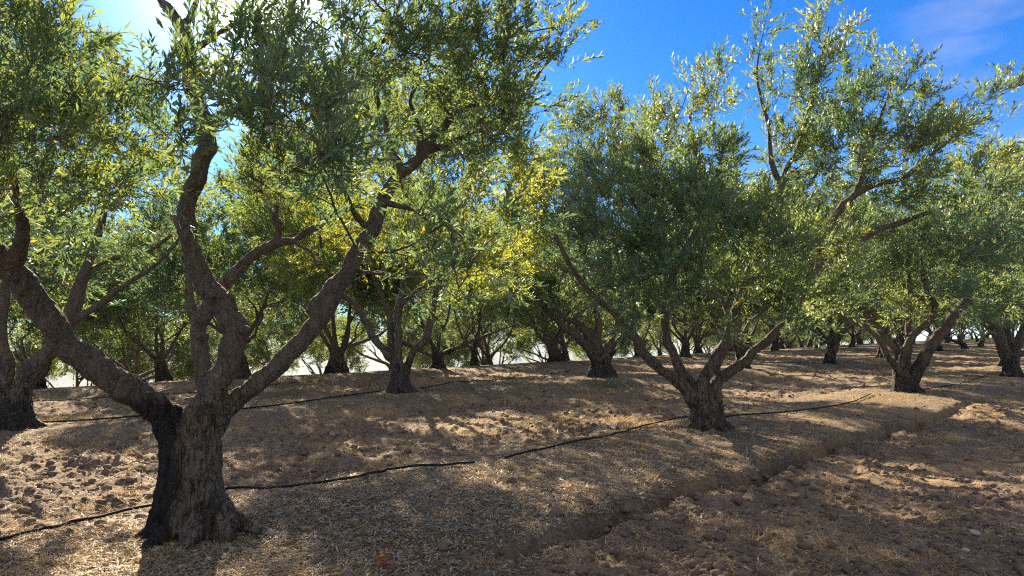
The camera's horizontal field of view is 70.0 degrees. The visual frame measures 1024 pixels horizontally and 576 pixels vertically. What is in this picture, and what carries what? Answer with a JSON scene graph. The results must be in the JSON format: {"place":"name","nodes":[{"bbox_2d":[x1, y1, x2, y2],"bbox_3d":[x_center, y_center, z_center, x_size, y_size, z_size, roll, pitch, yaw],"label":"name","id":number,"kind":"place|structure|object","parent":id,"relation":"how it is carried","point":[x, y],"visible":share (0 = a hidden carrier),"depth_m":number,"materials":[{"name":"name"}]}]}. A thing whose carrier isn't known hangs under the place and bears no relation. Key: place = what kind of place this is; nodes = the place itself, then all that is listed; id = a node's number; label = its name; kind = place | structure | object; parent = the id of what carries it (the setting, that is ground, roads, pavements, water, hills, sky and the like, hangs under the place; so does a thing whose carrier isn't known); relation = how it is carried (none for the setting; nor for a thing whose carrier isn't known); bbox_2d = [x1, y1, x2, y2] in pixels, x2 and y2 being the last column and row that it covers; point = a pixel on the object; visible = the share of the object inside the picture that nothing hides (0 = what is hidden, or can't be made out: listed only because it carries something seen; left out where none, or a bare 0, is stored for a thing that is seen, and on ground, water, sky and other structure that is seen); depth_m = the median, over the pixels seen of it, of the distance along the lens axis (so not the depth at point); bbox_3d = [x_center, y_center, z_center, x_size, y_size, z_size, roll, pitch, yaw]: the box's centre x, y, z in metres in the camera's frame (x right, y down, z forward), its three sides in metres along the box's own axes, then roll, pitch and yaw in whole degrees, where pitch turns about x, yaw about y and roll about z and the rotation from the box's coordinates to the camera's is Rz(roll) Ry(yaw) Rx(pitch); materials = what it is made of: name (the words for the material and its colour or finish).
{"place":"outdoors","nodes":[
{"label":"outdoors","id":0,"kind":"place"},
{"bbox_2d":[0,332,1023,575],"bbox_3d":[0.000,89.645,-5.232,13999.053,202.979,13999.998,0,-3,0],"label":"ground","id":1,"kind":"structure","parent":0,"point":[973,356],"depth_m":9.88,"materials":[{"name":"soil"}]},
{"bbox_2d":[0,138,135,316],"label":"olive tree","id":2,"kind":"object","parent":1,"relation":"on","point":[51,285],"visible":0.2,"depth_m":18.66,"materials":[{"name":"green plant"}]},
{"bbox_2d":[39,411,116,420],"bbox_3d":[-7.592,2.148,12.390,1.255,0.215,1.376,-1,-3,14],"label":"dry grass tuft","id":3,"kind":"object","parent":1,"relation":"on","point":[66,416],"visible":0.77,"depth_m":12.31,"materials":[{"name":"plant"}]},
{"bbox_2d":[7,216,162,388],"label":"olive tree","id":4,"kind":"object","parent":1,"relation":"on","point":[20,314],"visible":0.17,"depth_m":27.40,"materials":[{"name":"green plant"}]},
{"bbox_2d":[8,320,170,387],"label":"olive tree","id":5,"kind":"object","parent":1,"relation":"on","point":[116,354],"visible":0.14,"depth_m":40.23,"materials":[{"name":"green plant"}]},
{"bbox_2d":[0,2,234,431],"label":"olive tree","id":6,"kind":"object","parent":1,"relation":"on","point":[17,412],"visible":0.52,"depth_m":11.23,"materials":[{"name":"green plant"}]},
{"bbox_2d":[25,251,221,380],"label":"olive tree","id":7,"kind":"object","parent":1,"relation":"on","point":[83,334],"visible":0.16,"depth_m":36.21,"materials":[{"name":"green plant"}]},
{"bbox_2d":[102,442,154,455],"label":"dry grass tuft","id":8,"kind":"object","parent":1,"relation":"on","point":[134,449],"visible":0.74,"depth_m":9.93,"materials":[{"name":"plant"}]},
{"bbox_2d":[95,312,218,381],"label":"olive tree","id":9,"kind":"object","parent":1,"relation":"on","point":[189,375],"visible":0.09,"depth_m":45.43,"materials":[{"name":"green plant"}]},
{"bbox_2d":[57,221,264,381],"bbox_3d":[-13.640,0.464,29.202,7.936,7.417,8.146,1,-3,-17],"label":"olive tree","id":10,"kind":"object","parent":1,"relation":"on","point":[162,371],"visible":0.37,"depth_m":27.41,"materials":[{"name":"green plant"}]},
{"bbox_2d":[33,380,320,401],"bbox_3d":[-8.058,2.696,19.382,0.677,0.072,8.499,-2,-4,32],"label":"irrigation hose","id":11,"kind":"object","parent":1,"relation":"on","point":[166,394],"visible":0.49,"depth_m":17.31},
{"bbox_2d":[42,390,381,422],"bbox_3d":[-5.049,2.301,14.457,0.957,0.045,7.588,-2,-4,37],"label":"irrigation hose","id":12,"kind":"object","parent":1,"relation":"on","point":[242,408],"visible":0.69,"depth_m":13.79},
{"bbox_2d":[158,306,286,380],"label":"olive tree","id":13,"kind":"object","parent":1,"relation":"on","point":[255,365],"visible":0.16,"depth_m":46.92,"materials":[{"name":"green plant"}]},
{"bbox_2d":[89,161,364,378],"bbox_3d":[-8.533,-0.433,23.718,7.607,7.350,6.931,0,-3,5],"label":"olive tree","id":14,"kind":"object","parent":1,"relation":"on","point":[218,253],"visible":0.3,"depth_m":22.13,"materials":[{"name":"green plant"}]},
{"bbox_2d":[0,461,474,540],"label":"irrigation hose","id":15,"kind":"object","parent":1,"relation":"on","point":[226,488],"visible":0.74,"depth_m":7.06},
{"bbox_2d":[211,287,346,365],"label":"olive tree","id":16,"kind":"object","parent":1,"relation":"on","point":[286,331],"visible":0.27,"depth_m":41.27,"materials":[{"name":"green plant"}]},
{"bbox_2d":[0,0,603,551],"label":"olive tree","id":17,"kind":"object","parent":1,"relation":"on","point":[192,504],"visible":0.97,"depth_m":4.86,"materials":[{"name":"green plant"}]},
{"bbox_2d":[280,308,369,375],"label":"olive tree","id":18,"kind":"object","parent":1,"relation":"on","point":[350,354],"visible":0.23,"depth_m":52.48,"materials":[{"name":"green plant"}]},
{"bbox_2d":[250,229,405,373],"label":"olive tree","id":19,"kind":"object","parent":1,"relation":"on","point":[329,368],"visible":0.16,"depth_m":35.09,"materials":[{"name":"green plant"}]},
{"bbox_2d":[236,185,448,372],"bbox_3d":[-6.573,-0.317,29.292,8.204,8.394,8.130,3,-4,-38],"label":"olive tree","id":20,"kind":"object","parent":1,"relation":"on","point":[340,365],"visible":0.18,"depth_m":28.15,"materials":[{"name":"green plant"}]},
{"bbox_2d":[373,547,399,566],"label":"withered seedling","id":21,"kind":"object","parent":1,"relation":"on","point":[382,555],"visible":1,"depth_m":4.77,"materials":[{"name":"brown plant"}]},
{"bbox_2d":[211,52,572,393],"bbox_3d":[-2.992,-1.818,17.918,9.063,9.111,5.631,0,-3,0],"label":"olive tree","id":22,"kind":"object","parent":1,"relation":"on","point":[399,380],"visible":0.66,"depth_m":17.08,"materials":[{"name":"green plant"}]},
{"bbox_2d":[342,290,451,369],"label":"olive tree","id":23,"kind":"object","parent":1,"relation":"on","point":[407,317],"visible":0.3,"depth_m":46.69,"materials":[{"name":"green plant"}]},
{"bbox_2d":[375,304,473,367],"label":"olive tree","id":24,"kind":"object","parent":1,"relation":"on","point":[427,346],"visible":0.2,"depth_m":59.57,"materials":[{"name":"green plant"}]},
{"bbox_2d":[341,180,541,368],"bbox_3d":[-3.113,-0.352,29.988,8.412,7.962,8.569,2,-4,-36],"label":"olive tree","id":25,"kind":"object","parent":1,"relation":"on","point":[437,360],"visible":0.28,"depth_m":28.92,"materials":[{"name":"green plant"}]},
{"bbox_2d":[404,326,489,368],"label":"olive tree","id":26,"kind":"object","parent":1,"relation":"on","point":[416,365],"visible":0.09,"depth_m":63.39,"materials":[{"name":"green plant"}]},
{"bbox_2d":[457,553,502,569],"bbox_3d":[-0.241,1.833,4.982,0.380,0.144,0.365,2,-4,-32],"label":"dry grass tuft","id":27,"kind":"object","parent":1,"relation":"on","point":[481,560],"visible":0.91,"depth_m":5.00,"materials":[{"name":"plant"}]},
{"bbox_2d":[412,234,553,365],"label":"olive tree","id":28,"kind":"object","parent":1,"relation":"on","point":[474,359],"visible":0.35,"depth_m":41.45,"materials":[{"name":"green plant"}]},
{"bbox_2d":[435,304,536,364],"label":"olive tree","id":29,"kind":"object","parent":1,"relation":"on","point":[453,325],"visible":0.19,"depth_m":52.51,"materials":[{"name":"green plant"}]},
{"bbox_2d":[437,299,552,364],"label":"olive tree","id":30,"kind":"object","parent":1,"relation":"on","point":[489,357],"visible":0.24,"depth_m":46.80,"materials":[{"name":"green plant"}]},
{"bbox_2d":[421,370,570,388],"bbox_3d":[-0.371,2.964,24.285,0.922,0.193,11.979,-1,-4,23],"label":"irrigation hose","id":31,"kind":"object","parent":1,"relation":"on","point":[484,380],"visible":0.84,"depth_m":23.55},
{"bbox_2d":[463,314,541,364],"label":"olive tree","id":32,"kind":"object","parent":1,"relation":"on","point":[509,347],"visible":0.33,"depth_m":63.30,"materials":[{"name":"green plant"}]},
{"bbox_2d":[0,401,1023,575],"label":"dry straw","id":33,"kind":"object","parent":1,"relation":"on","point":[512,471],"visible":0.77,"depth_m":6.18,"materials":[{"name":"beige plant"}]},
{"bbox_2d":[0,365,1023,575],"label":"soil clods","id":34,"kind":"object","parent":1,"relation":"on","point":[687,546],"visible":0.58,"depth_m":6.67,"materials":[{"name":"brown soil"}]},
{"bbox_2d":[0,356,1023,454],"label":"dry straw","id":35,"kind":"object","parent":1,"relation":"on","point":[354,410],"visible":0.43,"depth_m":14.89,"materials":[{"name":"beige plant"}]},
{"bbox_2d":[0,419,1023,575],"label":"fallen leaves","id":36,"kind":"object","parent":1,"relation":"on","point":[302,526],"depth_m":5.90,"materials":[{"name":"brown plant"}]},
{"bbox_2d":[513,332,580,361],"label":"olive tree","id":37,"kind":"object","parent":1,"relation":"on","point":[559,348],"visible":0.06,"depth_m":70.58,"materials":[{"name":"green plant"}]},
{"bbox_2d":[469,204,646,361],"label":"olive tree","id":38,"kind":"object","parent":1,"relation":"on","point":[554,353],"visible":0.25,"depth_m":35.76,"materials":[{"name":"green plant"}]},
{"bbox_2d":[512,290,608,360],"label":"olive tree","id":39,"kind":"object","parent":1,"relation":"on","point":[552,332],"visible":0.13,"depth_m":58.29,"materials":[{"name":"green plant"}]},
{"bbox_2d":[519,316,606,361],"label":"olive tree","id":40,"kind":"object","parent":1,"relation":"on","point":[572,343],"visible":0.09,"depth_m":63.88,"materials":[{"name":"green plant"}]},
{"bbox_2d":[517,257,614,360],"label":"olive tree","id":41,"kind":"object","parent":1,"relation":"on","point":[563,343],"visible":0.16,"depth_m":47.69,"materials":[{"name":"green plant"}]},
{"bbox_2d":[483,78,692,377],"bbox_3d":[2.263,-1.691,22.971,6.970,9.502,5.171,0,-3,0],"label":"olive tree","id":42,"kind":"object","parent":1,"relation":"on","point":[598,355],"visible":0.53,"depth_m":22.94,"materials":[{"name":"green plant"}]},
{"bbox_2d":[504,416,687,458],"bbox_3d":[1.490,2.119,10.698,0.322,0.101,5.574,-2,-4,36],"label":"irrigation hose","id":43,"kind":"object","parent":1,"relation":"on","point":[531,450],"visible":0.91,"depth_m":9.82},
{"bbox_2d":[568,330,633,359],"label":"olive tree","id":44,"kind":"object","parent":1,"relation":"on","point":[621,348],"visible":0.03,"depth_m":76.54,"materials":[{"name":"green plant"}]},
{"bbox_2d":[572,337,632,359],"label":"olive tree","id":45,"kind":"object","parent":1,"relation":"on","point":[583,355],"visible":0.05,"depth_m":82.71,"materials":[{"name":"green plant"}]},
{"bbox_2d":[576,375,638,388],"bbox_3d":[2.644,2.565,20.464,2.141,0.447,2.135,-2,-4,33],"label":"green weed","id":46,"kind":"object","parent":1,"relation":"on","point":[611,383],"visible":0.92,"depth_m":20.33,"materials":[{"name":"green plant"}]},
{"bbox_2d":[581,308,650,347],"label":"olive tree","id":47,"kind":"object","parent":1,"relation":"on","point":[645,327],"visible":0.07,"depth_m":66.48,"materials":[{"name":"green plant"}]},
{"bbox_2d":[599,414,639,419],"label":"dry grass tuft","id":48,"kind":"object","parent":1,"relation":"on","point":[622,418],"visible":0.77,"depth_m":13.40,"materials":[{"name":"plant"}]},
{"bbox_2d":[582,271,682,356],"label":"olive tree","id":49,"kind":"object","parent":1,"relation":"on","point":[636,354],"visible":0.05,"depth_m":53.59,"materials":[{"name":"green plant"}]},
{"bbox_2d":[616,319,673,355],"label":"olive tree","id":50,"kind":"object","parent":1,"relation":"on","point":[649,346],"visible":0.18,"depth_m":82.55,"materials":[{"name":"green plant"}]},
{"bbox_2d":[614,540,681,563],"bbox_3d":[0.939,1.900,5.282,0.508,0.161,0.472,-2,-4,28],"label":"dry grass tuft","id":51,"kind":"object","parent":1,"relation":"on","point":[643,549],"visible":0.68,"depth_m":5.31,"materials":[{"name":"plant"}]},
{"bbox_2d":[637,311,683,355],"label":"olive tree","id":52,"kind":"object","parent":1,"relation":"on","point":[660,346],"visible":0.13,"depth_m":72.38,"materials":[{"name":"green plant"}]},
{"bbox_2d":[622,237,745,356],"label":"olive tree","id":53,"kind":"object","parent":1,"relation":"on","point":[685,348],"visible":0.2,"depth_m":41.35,"materials":[{"name":"green plant"}]},
{"bbox_2d":[654,328,716,353],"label":"olive tree","id":54,"kind":"object","parent":1,"relation":"on","point":[677,343],"visible":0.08,"depth_m":91.02,"materials":[{"name":"green plant"}]},
{"bbox_2d":[625,250,751,342],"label":"olive tree","id":55,"kind":"object","parent":1,"relation":"on","point":[675,335],"visible":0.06,"depth_m":46.76,"materials":[{"name":"green plant"}]},
{"bbox_2d":[653,299,729,353],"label":"olive tree","id":56,"kind":"object","parent":1,"relation":"on","point":[697,338],"visible":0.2,"depth_m":59.55,"materials":[{"name":"green plant"}]},
{"bbox_2d":[647,306,743,353],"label":"olive tree","id":57,"kind":"object","parent":1,"relation":"on","point":[656,326],"visible":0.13,"depth_m":65.11,"materials":[{"name":"green plant"}]},
{"bbox_2d":[670,318,722,347],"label":"olive tree","id":58,"kind":"object","parent":1,"relation":"on","point":[674,331],"visible":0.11,"depth_m":77.43,"materials":[{"name":"green plant"}]},
{"bbox_2d":[679,337,718,352],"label":"olive tree","id":59,"kind":"object","parent":1,"relation":"on","point":[713,344],"visible":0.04,"depth_m":100.52,"materials":[{"name":"green plant"}]},
{"bbox_2d":[690,330,719,352],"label":"olive tree","id":60,"kind":"object","parent":1,"relation":"on","point":[718,340],"visible":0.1,"depth_m":96.40,"materials":[{"name":"green plant"}]},
{"bbox_2d":[681,306,776,350],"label":"olive tree","id":61,"kind":"object","parent":1,"relation":"on","point":[714,327],"visible":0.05,"depth_m":66.95,"materials":[{"name":"green plant"}]},
{"bbox_2d":[635,169,837,368],"bbox_3d":[9.580,-0.698,29.621,8.071,8.604,7.915,3,-5,-45],"label":"olive tree","id":62,"kind":"object","parent":1,"relation":"on","point":[740,352],"visible":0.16,"depth_m":28.91,"materials":[{"name":"green plant"}]},
{"bbox_2d":[717,317,765,344],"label":"olive tree","id":63,"kind":"object","parent":1,"relation":"on","point":[761,334],"visible":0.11,"depth_m":102.04,"materials":[{"name":"green plant"}]},
{"bbox_2d":[696,248,813,351],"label":"olive tree","id":64,"kind":"object","parent":1,"relation":"on","point":[747,348],"visible":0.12,"depth_m":46.15,"materials":[{"name":"green plant"}]},
{"bbox_2d":[725,527,800,557],"bbox_3d":[1.904,1.903,5.660,0.608,0.198,0.822,1,-4,-18],"label":"dry grass tuft","id":65,"kind":"object","parent":1,"relation":"on","point":[751,539],"visible":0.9,"depth_m":5.67,"materials":[{"name":"plant"}]},
{"bbox_2d":[744,329,793,348],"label":"olive tree","id":66,"kind":"object","parent":1,"relation":"on","point":[760,340],"visible":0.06,"depth_m":107.71,"materials":[{"name":"green plant"}]},
{"bbox_2d":[741,314,801,348],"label":"olive tree","id":67,"kind":"object","parent":1,"relation":"on","point":[796,325],"visible":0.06,"depth_m":90.65,"materials":[{"name":"green plant"}]},
{"bbox_2d":[525,0,1023,432],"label":"olive tree","id":68,"kind":"object","parent":1,"relation":"on","point":[702,191],"visible":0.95,"depth_m":11.10,"materials":[{"name":"green plant"}]},
{"bbox_2d":[729,293,819,350],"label":"olive tree","id":69,"kind":"object","parent":1,"relation":"on","point":[775,346],"visible":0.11,"depth_m":54.50,"materials":[{"name":"green plant"}]},
{"bbox_2d":[751,315,800,348],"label":"olive tree","id":70,"kind":"object","parent":1,"relation":"on","point":[781,343],"visible":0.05,"depth_m":71.10,"materials":[{"name":"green plant"}]},
{"bbox_2d":[757,333,801,347],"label":"olive tree","id":71,"kind":"object","parent":1,"relation":"on","point":[795,344],"visible":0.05,"depth_m":131.99,"materials":[{"name":"green plant"}]},
{"bbox_2d":[758,321,812,347],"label":"olive tree","id":72,"kind":"object","parent":1,"relation":"on","point":[785,343],"visible":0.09,"depth_m":97.26,"materials":[{"name":"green plant"}]},
{"bbox_2d":[761,319,822,347],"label":"olive tree","id":73,"kind":"object","parent":1,"relation":"on","point":[788,342],"visible":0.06,"depth_m":100.48,"materials":[{"name":"green plant"}]},
{"bbox_2d":[725,393,870,416],"bbox_3d":[6.087,2.312,14.485,6.737,0.038,0.545,3,-5,-44],"label":"irrigation hose","id":74,"kind":"object","parent":1,"relation":"on","point":[794,410],"visible":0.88,"depth_m":13.36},
{"bbox_2d":[772,316,828,346],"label":"olive tree","id":75,"kind":"object","parent":1,"relation":"on","point":[800,342],"visible":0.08,"depth_m":83.31,"materials":[{"name":"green plant"}]},
{"bbox_2d":[794,336,818,347],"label":"olive tree","id":76,"kind":"object","parent":1,"relation":"on","point":[805,343],"visible":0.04,"depth_m":136.95,"materials":[{"name":"green plant"}]},
{"bbox_2d":[768,312,847,346],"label":"olive tree","id":77,"kind":"object","parent":1,"relation":"on","point":[809,343],"visible":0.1,"depth_m":78.02,"materials":[{"name":"green plant"}]},
{"bbox_2d":[774,307,851,348],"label":"olive tree","id":78,"kind":"object","parent":1,"relation":"on","point":[822,343],"visible":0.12,"depth_m":66.00,"materials":[{"name":"green plant"}]},
{"bbox_2d":[771,301,881,348],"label":"olive tree","id":79,"kind":"object","parent":1,"relation":"on","point":[828,336],"visible":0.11,"depth_m":59.95,"materials":[{"name":"green plant"}]},
{"bbox_2d":[805,328,848,345],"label":"olive tree","id":80,"kind":"object","parent":1,"relation":"on","point":[806,336],"visible":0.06,"depth_m":126.39,"materials":[{"name":"green plant"}]},
{"bbox_2d":[750,173,917,364],"bbox_3d":[14.941,-0.758,34.271,8.493,9.242,8.709,-3,-4,39],"label":"olive tree","id":81,"kind":"object","parent":1,"relation":"on","point":[831,353],"visible":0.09,"depth_m":33.42,"materials":[{"name":"green plant"}]},
{"bbox_2d":[823,316,862,338],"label":"olive tree","id":82,"kind":"object","parent":1,"relation":"on","point":[835,334],"visible":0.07,"depth_m":84.39,"materials":[{"name":"green plant"}]},
{"bbox_2d":[803,485,890,504],"bbox_3d":[3.282,2.009,7.236,0.783,0.170,0.767,0,-3,0],"label":"dry grass tuft","id":83,"kind":"object","parent":1,"relation":"on","point":[851,496],"visible":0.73,"depth_m":7.11,"materials":[{"name":"plant"}]},
{"bbox_2d":[814,303,890,347],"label":"olive tree","id":84,"kind":"object","parent":1,"relation":"on","point":[852,339],"visible":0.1,"depth_m":66.80,"materials":[{"name":"green plant"}]},
{"bbox_2d":[825,316,881,343],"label":"olive tree","id":85,"kind":"object","parent":1,"relation":"on","point":[859,340],"visible":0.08,"depth_m":89.96,"materials":[{"name":"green plant"}]},
{"bbox_2d":[835,527,877,544],"bbox_3d":[2.651,1.979,5.878,0.636,0.162,0.498,0,-3,0],"label":"dry grass tuft","id":86,"kind":"object","parent":1,"relation":"on","point":[853,536],"visible":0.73,"depth_m":5.83,"materials":[{"name":"plant"}]},
{"bbox_2d":[816,232,931,356],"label":"olive tree","id":87,"kind":"object","parent":1,"relation":"on","point":[879,352],"visible":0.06,"depth_m":41.16,"materials":[{"name":"green plant"}]},
{"bbox_2d":[846,306,927,345],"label":"olive tree","id":88,"kind":"object","parent":1,"relation":"on","point":[890,318],"visible":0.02,"depth_m":71.64,"materials":[{"name":"green plant"}]},
{"bbox_2d":[871,315,940,344],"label":"olive tree","id":89,"kind":"object","parent":1,"relation":"on","point":[901,340],"visible":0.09,"depth_m":82.87,"materials":[{"name":"green plant"}]},
{"bbox_2d":[869,270,944,353],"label":"olive tree","id":90,"kind":"object","parent":1,"relation":"on","point":[895,340],"visible":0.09,"depth_m":47.60,"materials":[{"name":"green plant"}]},
{"bbox_2d":[871,310,946,344],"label":"olive tree","id":91,"kind":"object","parent":1,"relation":"on","point":[914,343],"visible":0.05,"depth_m":78.20,"materials":[{"name":"green plant"}]},
{"bbox_2d":[796,127,1023,393],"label":"olive tree","id":92,"kind":"object","parent":1,"relation":"on","point":[906,376],"visible":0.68,"depth_m":17.51,"materials":[{"name":"green plant"}]},
{"bbox_2d":[883,291,986,350],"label":"olive tree","id":93,"kind":"object","parent":1,"relation":"on","point":[940,348],"visible":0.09,"depth_m":54.31,"materials":[{"name":"green plant"}]},
{"bbox_2d":[913,431,978,443],"bbox_3d":[6.343,2.166,10.636,0.916,0.251,0.791,1,-4,-17],"label":"dry grass tuft","id":94,"kind":"object","parent":1,"relation":"on","point":[949,440],"visible":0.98,"depth_m":10.61,"materials":[{"name":"plant"}]},
{"bbox_2d":[890,198,1023,366],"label":"olive tree","id":95,"kind":"object","parent":1,"relation":"on","point":[928,307],"visible":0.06,"depth_m":30.64,"materials":[{"name":"green plant"}]},
{"bbox_2d":[950,319,969,339],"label":"olive tree","id":96,"kind":"object","parent":1,"relation":"on","point":[958,336],"visible":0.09,"depth_m":97.72,"materials":[{"name":"green plant"}]},
{"bbox_2d":[925,308,1003,348],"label":"olive tree","id":97,"kind":"object","parent":1,"relation":"on","point":[961,343],"visible":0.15,"depth_m":60.29,"materials":[{"name":"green plant"}]},
{"bbox_2d":[968,529,980,535],"bbox_3d":[3.699,1.956,5.846,0.076,0.052,0.114,0,-3,-5],"label":"stone","id":98,"kind":"object","parent":1,"relation":"on","point":[974,532],"visible":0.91,"depth_m":5.82,"materials":[{"name":"grey stone"}]},
{"bbox_2d":[928,142,1023,377],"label":"olive tree","id":99,"kind":"object","parent":1,"relation":"on","point":[1008,351],"visible":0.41,"depth_m":23.75,"materials":[{"name":"green plant"}]},
{"bbox_2d":[937,312,1023,347],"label":"olive tree","id":100,"kind":"object","parent":1,"relation":"on","point":[980,341],"visible":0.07,"depth_m":66.09,"materials":[{"name":"green plant"}]},
{"bbox_2d":[0,0,1023,340],"label":"sky","id":101,"kind":"structure","parent":0,"point":[636,38],"materials":[{"name":"blue"}]},
{"bbox_2d":[3,417,1023,575],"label":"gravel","id":102,"kind":"structure","parent":0,"point":[806,553],"depth_m":6.06,"materials":[{"name":"stone"}]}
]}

